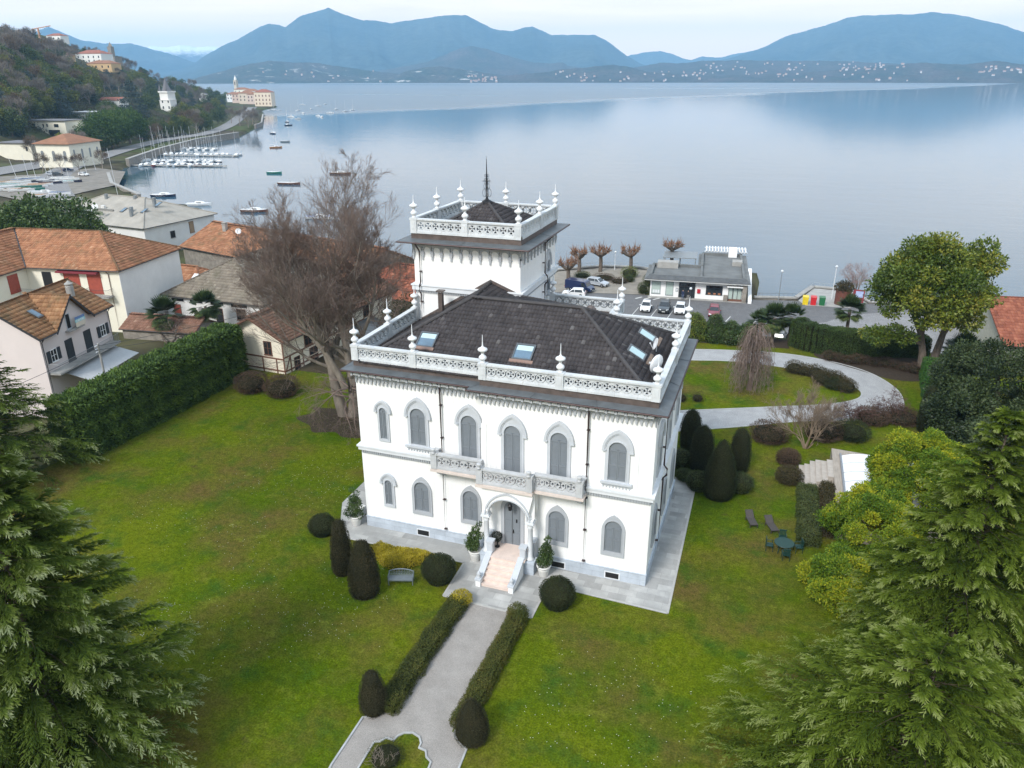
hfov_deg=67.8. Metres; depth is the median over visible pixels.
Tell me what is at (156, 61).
mountain
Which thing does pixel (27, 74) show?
blue cedar
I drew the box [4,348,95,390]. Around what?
cable
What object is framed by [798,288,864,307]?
circle pavement
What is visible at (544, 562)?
potted laurel
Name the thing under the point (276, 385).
mounded shrub
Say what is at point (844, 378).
border shrub
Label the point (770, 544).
garden chair
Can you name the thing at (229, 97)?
village house
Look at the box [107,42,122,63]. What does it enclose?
castle ruin
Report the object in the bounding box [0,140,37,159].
cream garage
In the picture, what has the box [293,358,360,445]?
beech skirt
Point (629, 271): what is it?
shore shrub
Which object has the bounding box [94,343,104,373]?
utility pole
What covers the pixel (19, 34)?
bare tree
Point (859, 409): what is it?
japanese maple
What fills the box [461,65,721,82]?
shore hill
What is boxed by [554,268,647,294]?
quay path
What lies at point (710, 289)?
window
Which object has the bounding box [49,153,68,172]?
bare tree
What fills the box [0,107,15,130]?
olive green tree
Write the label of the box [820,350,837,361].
border shrub
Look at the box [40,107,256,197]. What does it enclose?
lake road
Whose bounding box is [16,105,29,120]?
evergreen tree
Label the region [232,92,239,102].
village house
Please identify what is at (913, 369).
border shrub
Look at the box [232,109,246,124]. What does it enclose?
bare tree
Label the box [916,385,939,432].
cypress
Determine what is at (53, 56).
rusty tree
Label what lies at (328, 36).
mountain
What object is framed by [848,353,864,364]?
border shrub
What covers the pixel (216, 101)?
olive green tree
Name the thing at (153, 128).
rusty tree
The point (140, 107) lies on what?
blue cedar
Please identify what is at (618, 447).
window
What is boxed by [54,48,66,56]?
evergreen tree
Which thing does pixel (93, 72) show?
olive green tree
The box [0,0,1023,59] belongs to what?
sky
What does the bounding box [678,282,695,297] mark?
glass door
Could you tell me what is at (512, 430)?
balcony door
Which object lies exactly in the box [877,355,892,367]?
border shrub
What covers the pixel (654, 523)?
window
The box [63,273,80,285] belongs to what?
red shutter door
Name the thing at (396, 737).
parterre kerb
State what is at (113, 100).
red roof cottage
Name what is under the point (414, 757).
parterre
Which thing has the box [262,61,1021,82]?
village
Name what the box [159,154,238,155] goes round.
pier
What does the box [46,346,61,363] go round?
window
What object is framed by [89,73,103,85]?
olive green tree
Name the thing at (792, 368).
border shrub
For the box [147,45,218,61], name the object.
snow mountain
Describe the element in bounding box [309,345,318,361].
window
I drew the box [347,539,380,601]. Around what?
topiary cone
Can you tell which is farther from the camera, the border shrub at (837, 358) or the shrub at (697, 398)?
the border shrub at (837, 358)
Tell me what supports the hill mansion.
on the ground at (118, 163)
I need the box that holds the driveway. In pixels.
[679,350,902,429]
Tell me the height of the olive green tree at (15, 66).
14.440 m
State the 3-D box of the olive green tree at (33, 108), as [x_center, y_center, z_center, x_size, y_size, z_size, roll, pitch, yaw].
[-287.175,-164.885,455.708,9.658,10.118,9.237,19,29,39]
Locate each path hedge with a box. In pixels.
[383,592,468,715]
[448,608,527,727]
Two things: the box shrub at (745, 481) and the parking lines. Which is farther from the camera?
the parking lines
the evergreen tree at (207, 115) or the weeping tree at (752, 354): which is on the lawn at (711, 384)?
the weeping tree at (752, 354)
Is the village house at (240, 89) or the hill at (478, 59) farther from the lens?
the hill at (478, 59)
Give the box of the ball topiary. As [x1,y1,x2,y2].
[492,531,502,547]
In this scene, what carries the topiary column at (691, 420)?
on the lawn at (711, 384)
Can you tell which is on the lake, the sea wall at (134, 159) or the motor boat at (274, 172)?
the motor boat at (274, 172)
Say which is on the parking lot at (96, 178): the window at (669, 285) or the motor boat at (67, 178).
the motor boat at (67, 178)
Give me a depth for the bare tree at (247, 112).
584.77 m
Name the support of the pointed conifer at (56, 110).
on the ground at (118, 163)
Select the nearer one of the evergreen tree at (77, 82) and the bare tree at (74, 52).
the evergreen tree at (77, 82)
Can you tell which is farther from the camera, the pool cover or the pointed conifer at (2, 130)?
the pointed conifer at (2, 130)
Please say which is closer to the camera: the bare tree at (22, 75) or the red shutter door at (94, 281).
the red shutter door at (94, 281)
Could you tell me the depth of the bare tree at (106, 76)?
633.98 m
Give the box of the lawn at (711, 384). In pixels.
[3,340,1023,767]
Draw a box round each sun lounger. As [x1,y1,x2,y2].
[745,509,757,527]
[764,515,778,532]
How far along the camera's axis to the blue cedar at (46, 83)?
482.21 m
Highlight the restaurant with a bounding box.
[644,246,751,303]
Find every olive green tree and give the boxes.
[0,69,23,81]
[0,84,8,95]
[0,100,23,115]
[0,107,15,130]
[2,87,21,98]
[5,52,20,62]
[7,91,29,108]
[10,63,23,73]
[14,84,38,97]
[25,84,40,96]
[28,100,38,114]
[29,98,44,117]
[37,70,58,81]
[38,86,61,103]
[40,95,56,115]
[60,71,74,81]
[64,89,81,104]
[72,73,86,83]
[73,65,91,77]
[82,79,103,94]
[83,76,101,93]
[86,66,97,75]
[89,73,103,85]
[122,72,133,84]
[133,71,145,80]
[140,72,149,80]
[146,77,156,83]
[166,76,177,88]
[168,121,178,134]
[169,106,179,114]
[175,92,182,103]
[176,115,191,133]
[177,101,190,112]
[193,104,204,111]
[210,97,220,105]
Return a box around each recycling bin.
[802,295,808,304]
[810,295,816,304]
[819,296,825,305]
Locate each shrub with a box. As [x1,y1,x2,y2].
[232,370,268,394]
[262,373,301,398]
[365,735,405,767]
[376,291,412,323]
[449,588,472,607]
[506,601,529,619]
[574,271,590,277]
[595,272,615,280]
[609,276,627,284]
[621,265,638,276]
[623,274,634,281]
[637,282,648,293]
[641,274,650,286]
[675,447,689,469]
[675,467,691,481]
[681,392,688,401]
[685,469,705,492]
[688,311,707,341]
[690,391,705,402]
[704,312,725,343]
[720,319,739,345]
[734,470,754,494]
[736,321,757,345]
[747,418,791,444]
[774,464,804,486]
[775,447,801,466]
[783,359,804,373]
[796,362,812,376]
[802,417,845,443]
[805,363,827,377]
[810,369,832,385]
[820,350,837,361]
[823,376,843,390]
[827,369,846,378]
[833,352,845,361]
[833,417,872,443]
[834,375,855,383]
[837,377,858,393]
[839,354,853,364]
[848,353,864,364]
[853,404,891,427]
[859,355,873,364]
[868,357,881,366]
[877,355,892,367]
[883,405,919,427]
[889,358,901,368]
[896,362,909,371]
[906,361,920,373]
[920,334,1023,489]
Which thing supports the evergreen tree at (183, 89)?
on the ground at (118, 163)
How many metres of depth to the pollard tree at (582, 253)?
152.25 m
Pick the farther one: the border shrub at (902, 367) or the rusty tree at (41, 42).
the rusty tree at (41, 42)
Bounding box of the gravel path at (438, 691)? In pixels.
[331,604,507,767]
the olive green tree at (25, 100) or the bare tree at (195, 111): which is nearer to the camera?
the olive green tree at (25, 100)
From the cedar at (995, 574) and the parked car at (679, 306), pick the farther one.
the parked car at (679, 306)
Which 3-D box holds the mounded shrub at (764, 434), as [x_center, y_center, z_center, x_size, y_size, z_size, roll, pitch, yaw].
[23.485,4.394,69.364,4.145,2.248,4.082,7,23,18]
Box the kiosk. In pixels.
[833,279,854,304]
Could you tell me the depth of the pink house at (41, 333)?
81.60 m
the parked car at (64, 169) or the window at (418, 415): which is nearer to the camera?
the window at (418, 415)
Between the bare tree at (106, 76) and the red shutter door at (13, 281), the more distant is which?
the bare tree at (106, 76)
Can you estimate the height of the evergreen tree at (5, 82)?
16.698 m
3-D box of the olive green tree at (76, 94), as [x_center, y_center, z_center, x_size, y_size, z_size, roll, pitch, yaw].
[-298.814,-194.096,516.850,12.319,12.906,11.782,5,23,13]
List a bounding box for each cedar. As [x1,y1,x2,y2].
[0,90,12,103]
[0,354,109,501]
[0,453,211,767]
[24,70,35,79]
[39,81,61,104]
[51,87,74,116]
[60,82,74,102]
[103,69,117,89]
[115,80,150,119]
[185,93,196,107]
[691,616,1023,767]
[802,405,1023,729]
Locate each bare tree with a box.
[0,30,17,43]
[0,48,14,58]
[0,60,13,72]
[0,63,11,77]
[0,96,27,121]
[2,34,26,48]
[6,29,26,41]
[6,77,36,97]
[7,68,29,82]
[16,26,32,32]
[18,32,37,47]
[18,89,34,109]
[23,38,42,52]
[27,77,57,94]
[39,36,61,54]
[39,88,51,99]
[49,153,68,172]
[52,38,67,47]
[53,56,68,67]
[54,61,69,73]
[60,45,73,56]
[60,54,74,64]
[68,47,79,58]
[68,129,86,136]
[70,83,83,100]
[80,83,95,104]
[100,105,115,110]
[102,73,116,93]
[116,71,127,85]
[121,62,130,71]
[131,78,145,97]
[181,83,193,93]
[187,79,196,85]
[189,108,200,127]
[196,86,206,100]
[225,107,235,122]
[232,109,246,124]
[241,110,253,126]
[248,110,263,125]
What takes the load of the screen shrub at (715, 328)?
on the shrub bed at (780, 343)
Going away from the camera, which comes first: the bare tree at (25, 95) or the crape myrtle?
the crape myrtle
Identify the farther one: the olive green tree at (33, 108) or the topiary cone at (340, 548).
the olive green tree at (33, 108)
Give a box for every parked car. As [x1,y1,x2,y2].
[52,172,63,175]
[62,168,73,171]
[78,172,88,175]
[562,287,585,295]
[587,276,608,287]
[640,299,651,311]
[658,299,670,313]
[674,301,685,314]
[707,303,720,316]
[775,330,787,337]
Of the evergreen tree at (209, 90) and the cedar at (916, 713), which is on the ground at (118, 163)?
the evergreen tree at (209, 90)
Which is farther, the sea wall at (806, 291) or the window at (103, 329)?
the sea wall at (806, 291)
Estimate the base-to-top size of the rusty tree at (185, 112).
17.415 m
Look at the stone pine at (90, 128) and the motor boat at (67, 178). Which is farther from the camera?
the stone pine at (90, 128)
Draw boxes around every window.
[41,272,52,285]
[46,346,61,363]
[48,130,60,135]
[64,313,72,329]
[96,322,109,337]
[170,230,175,238]
[174,304,181,313]
[188,221,194,232]
[236,309,245,320]
[263,341,272,355]
[294,355,300,369]
[303,335,311,346]
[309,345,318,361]
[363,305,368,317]
[373,400,391,441]
[379,473,396,507]
[404,397,431,453]
[412,477,432,516]
[417,528,429,536]
[460,485,481,525]
[544,249,552,295]
[545,505,568,547]
[551,560,564,568]
[600,430,633,490]
[600,515,624,558]
[604,570,619,579]
[650,503,657,547]
[651,281,660,293]
[656,419,665,477]
[660,473,666,515]
[665,282,673,295]
[666,405,674,448]
[669,448,674,487]
[674,383,682,424]
[705,285,722,295]
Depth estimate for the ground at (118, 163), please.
348.36 m
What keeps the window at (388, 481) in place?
in the villa at (512, 399)
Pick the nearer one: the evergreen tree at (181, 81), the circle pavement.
the circle pavement
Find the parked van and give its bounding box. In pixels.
[564,277,594,292]
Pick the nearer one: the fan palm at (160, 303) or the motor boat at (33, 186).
the fan palm at (160, 303)
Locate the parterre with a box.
[360,734,429,767]
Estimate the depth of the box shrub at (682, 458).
63.95 m
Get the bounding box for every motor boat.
[0,183,21,185]
[0,185,16,187]
[5,181,31,183]
[8,188,34,191]
[11,178,33,180]
[15,176,39,178]
[15,185,41,187]
[23,184,47,186]
[29,182,52,184]
[30,179,53,182]
[31,190,56,193]
[31,194,48,196]
[38,181,62,183]
[48,192,70,194]
[49,176,73,178]
[55,178,78,179]
[62,180,73,182]
[150,192,175,196]
[185,201,210,205]
[240,207,267,211]
[266,171,281,173]
[277,182,299,184]
[305,214,333,218]
[329,171,350,173]
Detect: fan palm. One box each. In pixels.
[143,293,186,331]
[187,288,222,322]
[745,308,775,336]
[757,300,792,342]
[776,301,805,339]
[833,292,868,328]
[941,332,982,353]
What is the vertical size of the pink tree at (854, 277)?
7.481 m
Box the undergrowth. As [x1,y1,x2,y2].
[7,59,207,134]
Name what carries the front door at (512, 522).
in the villa at (512, 399)
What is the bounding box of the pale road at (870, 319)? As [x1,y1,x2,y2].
[817,312,986,357]
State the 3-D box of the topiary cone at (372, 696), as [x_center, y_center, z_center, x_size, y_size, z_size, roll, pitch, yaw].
[-7.273,16.013,39.693,1.612,2.770,1.616,-8,24,-19]
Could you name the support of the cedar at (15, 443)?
on the ground at (118, 163)
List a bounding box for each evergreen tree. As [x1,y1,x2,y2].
[0,43,16,55]
[0,75,9,85]
[0,106,27,135]
[11,57,33,77]
[13,85,30,99]
[14,44,43,60]
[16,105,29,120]
[40,66,60,79]
[41,61,60,71]
[42,74,53,88]
[50,82,67,103]
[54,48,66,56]
[65,78,81,94]
[73,80,87,94]
[80,129,101,149]
[95,99,116,109]
[96,125,115,149]
[113,125,125,146]
[135,131,148,139]
[139,93,158,110]
[142,80,157,93]
[146,87,159,104]
[147,117,156,137]
[155,120,170,137]
[169,113,183,131]
[174,118,189,134]
[177,78,188,87]
[177,86,186,96]
[197,113,213,130]
[198,99,206,104]
[199,111,213,125]
[205,87,214,94]
[205,93,216,102]
[210,108,224,121]
[215,105,227,120]
[216,94,226,102]
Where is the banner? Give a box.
[75,314,85,326]
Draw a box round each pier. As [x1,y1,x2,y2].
[131,164,226,166]
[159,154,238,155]
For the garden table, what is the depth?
53.04 m
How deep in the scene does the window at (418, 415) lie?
51.80 m
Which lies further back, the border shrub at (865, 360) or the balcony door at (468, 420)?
the border shrub at (865, 360)
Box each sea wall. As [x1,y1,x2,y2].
[106,172,140,196]
[125,132,239,166]
[254,114,263,128]
[556,265,647,271]
[754,285,931,304]
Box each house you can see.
[0,227,183,331]
[0,277,138,417]
[46,33,69,43]
[69,194,217,245]
[86,60,121,71]
[158,78,176,111]
[160,248,331,323]
[179,220,413,275]
[181,264,208,281]
[226,92,235,101]
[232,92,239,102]
[233,87,248,91]
[235,271,395,373]
[238,91,251,103]
[246,92,254,103]
[379,262,415,309]
[958,296,1023,356]
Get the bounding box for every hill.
[192,61,397,83]
[378,46,580,75]
[384,66,504,82]
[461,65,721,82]
[634,60,898,75]
[667,61,1023,82]
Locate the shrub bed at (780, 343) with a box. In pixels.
[701,338,788,348]
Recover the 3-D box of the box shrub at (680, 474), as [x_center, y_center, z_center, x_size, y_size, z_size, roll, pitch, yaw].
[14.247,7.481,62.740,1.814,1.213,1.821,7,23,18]
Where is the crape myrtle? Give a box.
[761,379,846,448]
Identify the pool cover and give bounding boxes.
[839,453,937,508]
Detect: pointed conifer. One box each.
[0,116,7,136]
[12,103,25,138]
[51,96,60,117]
[58,80,69,109]
[90,82,98,104]
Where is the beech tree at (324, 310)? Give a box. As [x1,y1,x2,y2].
[203,147,414,417]
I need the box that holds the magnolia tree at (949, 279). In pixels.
[857,230,1009,367]
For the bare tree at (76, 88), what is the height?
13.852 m
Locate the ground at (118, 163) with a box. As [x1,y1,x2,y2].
[0,35,1021,479]
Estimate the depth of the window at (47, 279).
107.71 m
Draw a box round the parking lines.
[632,297,755,322]
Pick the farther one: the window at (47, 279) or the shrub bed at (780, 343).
the window at (47, 279)
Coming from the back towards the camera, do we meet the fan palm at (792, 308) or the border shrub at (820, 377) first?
the fan palm at (792, 308)
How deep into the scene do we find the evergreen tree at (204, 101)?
822.81 m
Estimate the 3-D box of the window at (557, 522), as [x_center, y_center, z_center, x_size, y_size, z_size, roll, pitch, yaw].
[2.966,9.355,50.320,1.540,3.060,0.135,7,23,18]
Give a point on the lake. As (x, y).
(803, 186)
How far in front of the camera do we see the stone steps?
62.58 m
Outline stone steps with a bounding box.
[799,459,833,486]
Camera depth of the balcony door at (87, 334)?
86.00 m
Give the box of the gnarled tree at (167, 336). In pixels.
[143,310,197,342]
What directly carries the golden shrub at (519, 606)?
on the lawn at (711, 384)
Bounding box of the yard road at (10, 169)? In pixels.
[0,161,41,174]
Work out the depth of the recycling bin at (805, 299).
131.12 m
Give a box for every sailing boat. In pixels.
[150,142,158,166]
[151,137,159,162]
[158,135,168,162]
[165,140,176,162]
[179,135,188,162]
[179,137,187,166]
[182,131,193,154]
[193,135,202,162]
[206,137,216,162]
[269,137,281,147]
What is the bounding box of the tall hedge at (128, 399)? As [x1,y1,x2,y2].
[42,322,249,462]
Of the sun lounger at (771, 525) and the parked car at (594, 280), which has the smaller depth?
the sun lounger at (771, 525)
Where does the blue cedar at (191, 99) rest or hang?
on the ground at (118, 163)
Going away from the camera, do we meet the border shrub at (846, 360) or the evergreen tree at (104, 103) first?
the border shrub at (846, 360)
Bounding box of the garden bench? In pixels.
[388,568,413,585]
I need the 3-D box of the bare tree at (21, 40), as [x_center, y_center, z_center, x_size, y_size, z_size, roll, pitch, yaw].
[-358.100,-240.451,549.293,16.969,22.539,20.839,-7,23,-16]
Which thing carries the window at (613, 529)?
in the villa at (512, 399)
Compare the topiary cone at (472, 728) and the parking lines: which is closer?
the topiary cone at (472, 728)
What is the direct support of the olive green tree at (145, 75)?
on the ground at (118, 163)
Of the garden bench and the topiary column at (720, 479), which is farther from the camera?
the topiary column at (720, 479)
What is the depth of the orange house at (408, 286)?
121.57 m
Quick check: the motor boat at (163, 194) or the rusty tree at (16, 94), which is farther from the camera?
the rusty tree at (16, 94)
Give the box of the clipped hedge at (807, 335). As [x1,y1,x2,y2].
[787,317,932,358]
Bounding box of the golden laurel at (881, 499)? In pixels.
[795,426,1005,618]
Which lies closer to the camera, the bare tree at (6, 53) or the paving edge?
the paving edge
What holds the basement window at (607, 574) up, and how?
in the villa at (512, 399)
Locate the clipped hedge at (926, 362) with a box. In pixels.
[919,356,939,395]
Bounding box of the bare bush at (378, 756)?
[364,747,398,767]
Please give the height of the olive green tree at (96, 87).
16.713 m
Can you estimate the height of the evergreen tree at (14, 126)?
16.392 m
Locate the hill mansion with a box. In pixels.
[75,50,113,62]
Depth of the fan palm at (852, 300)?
97.88 m
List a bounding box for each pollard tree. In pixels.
[557,251,578,278]
[569,243,588,271]
[588,244,611,271]
[620,239,640,268]
[662,236,684,259]
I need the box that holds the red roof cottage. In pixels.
[99,97,128,106]
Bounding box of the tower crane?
[30,25,49,37]
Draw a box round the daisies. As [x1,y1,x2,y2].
[97,434,691,765]
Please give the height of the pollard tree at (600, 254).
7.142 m
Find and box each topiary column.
[678,408,702,451]
[688,424,714,471]
[702,439,737,502]
[730,426,751,472]
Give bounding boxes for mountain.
[36,27,195,79]
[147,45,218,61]
[163,8,645,81]
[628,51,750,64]
[720,12,1023,64]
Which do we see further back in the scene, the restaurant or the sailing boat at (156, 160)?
the sailing boat at (156, 160)
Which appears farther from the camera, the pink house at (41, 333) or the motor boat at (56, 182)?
the motor boat at (56, 182)
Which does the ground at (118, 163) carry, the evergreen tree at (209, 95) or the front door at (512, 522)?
the evergreen tree at (209, 95)
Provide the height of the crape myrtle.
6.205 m
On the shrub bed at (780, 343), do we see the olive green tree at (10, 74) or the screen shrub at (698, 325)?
the screen shrub at (698, 325)
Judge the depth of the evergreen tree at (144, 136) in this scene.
473.25 m
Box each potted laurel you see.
[343,487,364,526]
[464,521,483,561]
[535,535,554,577]
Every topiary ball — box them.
[307,512,334,537]
[420,552,456,586]
[538,574,576,612]
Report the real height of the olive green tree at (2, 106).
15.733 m
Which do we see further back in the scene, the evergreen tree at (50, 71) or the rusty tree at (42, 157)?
the evergreen tree at (50, 71)
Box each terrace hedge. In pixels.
[794,481,822,548]
[818,479,835,539]
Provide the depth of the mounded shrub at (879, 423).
72.10 m
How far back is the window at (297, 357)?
86.50 m
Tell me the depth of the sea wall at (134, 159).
423.19 m
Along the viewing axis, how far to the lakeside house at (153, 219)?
174.71 m
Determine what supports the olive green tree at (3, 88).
on the ground at (118, 163)
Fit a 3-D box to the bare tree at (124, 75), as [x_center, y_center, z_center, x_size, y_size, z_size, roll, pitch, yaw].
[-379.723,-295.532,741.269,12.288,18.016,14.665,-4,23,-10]
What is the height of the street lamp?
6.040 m
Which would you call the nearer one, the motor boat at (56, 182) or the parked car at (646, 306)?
the parked car at (646, 306)
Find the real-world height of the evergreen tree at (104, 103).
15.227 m
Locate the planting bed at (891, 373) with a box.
[814,352,920,380]
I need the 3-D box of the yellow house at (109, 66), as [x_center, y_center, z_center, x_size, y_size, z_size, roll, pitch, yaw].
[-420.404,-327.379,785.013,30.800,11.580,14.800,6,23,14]
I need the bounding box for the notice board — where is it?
[853,290,864,302]
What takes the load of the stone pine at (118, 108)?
on the ground at (118, 163)
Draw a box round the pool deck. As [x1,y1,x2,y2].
[830,448,962,560]
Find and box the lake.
[119,80,1023,300]
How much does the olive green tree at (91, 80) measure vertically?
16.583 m
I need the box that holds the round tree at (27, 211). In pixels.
[0,192,120,233]
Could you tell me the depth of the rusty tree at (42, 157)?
314.77 m
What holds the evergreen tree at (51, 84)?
on the ground at (118, 163)
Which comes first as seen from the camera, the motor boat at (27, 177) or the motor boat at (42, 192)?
the motor boat at (42, 192)
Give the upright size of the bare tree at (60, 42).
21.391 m
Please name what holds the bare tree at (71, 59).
on the ground at (118, 163)
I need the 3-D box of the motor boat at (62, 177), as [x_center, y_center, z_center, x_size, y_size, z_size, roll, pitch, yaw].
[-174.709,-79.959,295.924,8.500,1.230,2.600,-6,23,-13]
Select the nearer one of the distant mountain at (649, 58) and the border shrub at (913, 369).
the border shrub at (913, 369)
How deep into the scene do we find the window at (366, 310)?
98.07 m
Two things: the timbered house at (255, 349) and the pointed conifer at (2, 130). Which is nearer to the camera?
the timbered house at (255, 349)
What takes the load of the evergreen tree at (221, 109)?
on the ground at (118, 163)
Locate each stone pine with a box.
[72,119,118,143]
[82,108,120,123]
[86,110,134,148]
[108,107,149,143]
[111,105,141,114]
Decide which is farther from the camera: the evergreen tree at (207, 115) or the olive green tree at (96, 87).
the evergreen tree at (207, 115)
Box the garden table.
[774,537,794,552]
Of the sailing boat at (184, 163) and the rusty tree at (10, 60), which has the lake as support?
the sailing boat at (184, 163)
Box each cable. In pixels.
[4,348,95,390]
[99,271,391,345]
[100,281,388,349]
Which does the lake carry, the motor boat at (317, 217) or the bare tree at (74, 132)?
the motor boat at (317, 217)
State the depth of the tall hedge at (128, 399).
71.82 m
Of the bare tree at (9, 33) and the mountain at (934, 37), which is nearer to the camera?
the bare tree at (9, 33)
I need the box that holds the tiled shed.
[118,312,215,341]
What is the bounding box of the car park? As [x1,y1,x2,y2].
[555,292,935,336]
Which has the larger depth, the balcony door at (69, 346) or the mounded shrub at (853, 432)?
the balcony door at (69, 346)
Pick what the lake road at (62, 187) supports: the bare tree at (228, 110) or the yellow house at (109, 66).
the bare tree at (228, 110)
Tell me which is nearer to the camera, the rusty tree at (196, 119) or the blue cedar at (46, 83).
the blue cedar at (46, 83)
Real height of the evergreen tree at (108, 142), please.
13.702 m
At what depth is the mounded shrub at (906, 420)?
72.26 m
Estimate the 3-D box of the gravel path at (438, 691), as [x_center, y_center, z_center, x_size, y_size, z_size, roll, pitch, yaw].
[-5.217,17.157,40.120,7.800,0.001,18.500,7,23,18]
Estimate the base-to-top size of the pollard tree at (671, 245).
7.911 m
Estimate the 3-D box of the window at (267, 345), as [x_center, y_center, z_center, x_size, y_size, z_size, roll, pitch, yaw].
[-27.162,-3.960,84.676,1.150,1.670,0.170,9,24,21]
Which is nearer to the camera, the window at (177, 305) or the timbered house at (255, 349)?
the timbered house at (255, 349)
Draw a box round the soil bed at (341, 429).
[297,407,359,437]
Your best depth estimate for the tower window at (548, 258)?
62.43 m
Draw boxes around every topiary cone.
[329,518,352,576]
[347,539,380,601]
[357,667,387,719]
[453,697,490,749]
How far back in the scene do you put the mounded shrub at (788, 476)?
61.78 m
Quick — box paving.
[341,477,692,615]
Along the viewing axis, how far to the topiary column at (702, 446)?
62.52 m
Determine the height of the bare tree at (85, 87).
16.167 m
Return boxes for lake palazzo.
[254,89,275,105]
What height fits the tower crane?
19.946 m
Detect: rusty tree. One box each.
[0,34,22,51]
[0,55,15,67]
[0,91,22,105]
[20,28,41,37]
[21,135,41,160]
[23,63,45,77]
[32,37,47,50]
[32,152,49,171]
[44,49,62,63]
[61,70,78,80]
[69,153,87,171]
[93,149,107,168]
[112,73,124,89]
[145,126,161,139]
[149,123,167,137]
[176,108,193,117]
[189,113,205,131]
[201,101,214,112]
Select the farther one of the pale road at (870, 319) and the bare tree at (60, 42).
the bare tree at (60, 42)
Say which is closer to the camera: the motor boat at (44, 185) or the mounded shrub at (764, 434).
the mounded shrub at (764, 434)
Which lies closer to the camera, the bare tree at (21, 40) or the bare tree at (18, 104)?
the bare tree at (18, 104)
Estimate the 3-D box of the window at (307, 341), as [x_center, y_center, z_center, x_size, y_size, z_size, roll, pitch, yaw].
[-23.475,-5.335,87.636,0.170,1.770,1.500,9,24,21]
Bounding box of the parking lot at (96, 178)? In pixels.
[0,168,124,200]
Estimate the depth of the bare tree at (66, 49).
708.19 m
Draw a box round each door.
[6,273,21,294]
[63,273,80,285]
[64,337,76,362]
[83,328,93,352]
[86,273,103,293]
[216,308,224,322]
[454,404,481,466]
[497,414,526,480]
[501,501,523,545]
[543,420,574,487]
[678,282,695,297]
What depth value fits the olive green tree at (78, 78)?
567.96 m
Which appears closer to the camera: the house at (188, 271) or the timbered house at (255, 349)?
the timbered house at (255, 349)
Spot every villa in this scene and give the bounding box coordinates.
[27,119,83,135]
[32,133,103,167]
[74,111,96,118]
[339,156,697,593]
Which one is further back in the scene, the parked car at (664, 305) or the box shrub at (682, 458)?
the parked car at (664, 305)
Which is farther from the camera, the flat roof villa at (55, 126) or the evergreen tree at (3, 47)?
the evergreen tree at (3, 47)
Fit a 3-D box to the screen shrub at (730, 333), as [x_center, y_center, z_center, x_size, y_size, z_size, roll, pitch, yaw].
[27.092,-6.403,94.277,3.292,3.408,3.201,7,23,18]
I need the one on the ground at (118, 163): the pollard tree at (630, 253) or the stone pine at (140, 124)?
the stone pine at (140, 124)
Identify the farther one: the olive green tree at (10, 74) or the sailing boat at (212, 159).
the olive green tree at (10, 74)
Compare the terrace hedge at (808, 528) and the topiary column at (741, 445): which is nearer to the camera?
the terrace hedge at (808, 528)
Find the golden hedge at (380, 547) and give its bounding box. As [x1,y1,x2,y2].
[371,540,432,570]
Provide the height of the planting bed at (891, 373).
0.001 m
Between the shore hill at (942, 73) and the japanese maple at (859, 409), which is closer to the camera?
the japanese maple at (859, 409)
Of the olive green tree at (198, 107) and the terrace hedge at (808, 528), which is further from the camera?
the olive green tree at (198, 107)
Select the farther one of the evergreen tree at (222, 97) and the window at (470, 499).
the evergreen tree at (222, 97)
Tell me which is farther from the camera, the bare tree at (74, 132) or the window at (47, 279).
the bare tree at (74, 132)
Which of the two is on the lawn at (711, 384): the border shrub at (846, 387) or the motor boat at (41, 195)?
the border shrub at (846, 387)
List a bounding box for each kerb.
[328,716,370,767]
[357,732,431,767]
[453,730,466,767]
[678,349,903,431]
[680,360,861,410]
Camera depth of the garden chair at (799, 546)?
52.99 m
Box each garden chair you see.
[765,535,772,551]
[779,529,786,537]
[781,549,790,561]
[793,538,804,553]
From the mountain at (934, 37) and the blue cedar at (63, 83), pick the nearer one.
the blue cedar at (63, 83)
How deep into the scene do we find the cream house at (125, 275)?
108.73 m
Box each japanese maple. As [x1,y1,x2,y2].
[832,390,883,423]
[865,384,911,416]
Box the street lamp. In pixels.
[831,265,837,298]
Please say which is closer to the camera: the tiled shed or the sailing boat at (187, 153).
the tiled shed
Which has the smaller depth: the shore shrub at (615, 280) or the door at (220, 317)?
the door at (220, 317)
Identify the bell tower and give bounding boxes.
[233,76,238,88]
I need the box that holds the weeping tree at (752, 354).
[723,323,777,398]
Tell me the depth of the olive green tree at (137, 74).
822.33 m
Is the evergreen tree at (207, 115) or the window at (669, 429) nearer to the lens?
the window at (669, 429)
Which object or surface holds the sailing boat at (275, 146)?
on the lake
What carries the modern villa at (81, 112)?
on the ground at (118, 163)
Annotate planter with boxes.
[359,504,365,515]
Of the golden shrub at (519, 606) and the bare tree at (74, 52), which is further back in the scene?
the bare tree at (74, 52)
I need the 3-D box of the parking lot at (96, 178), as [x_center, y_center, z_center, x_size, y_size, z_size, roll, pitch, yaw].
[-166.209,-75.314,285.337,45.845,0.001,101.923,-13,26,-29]
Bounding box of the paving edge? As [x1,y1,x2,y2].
[350,491,694,618]
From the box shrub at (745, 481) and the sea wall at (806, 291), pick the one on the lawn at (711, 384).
the box shrub at (745, 481)
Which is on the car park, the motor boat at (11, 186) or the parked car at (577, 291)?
the parked car at (577, 291)
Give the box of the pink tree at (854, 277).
[838,262,873,289]

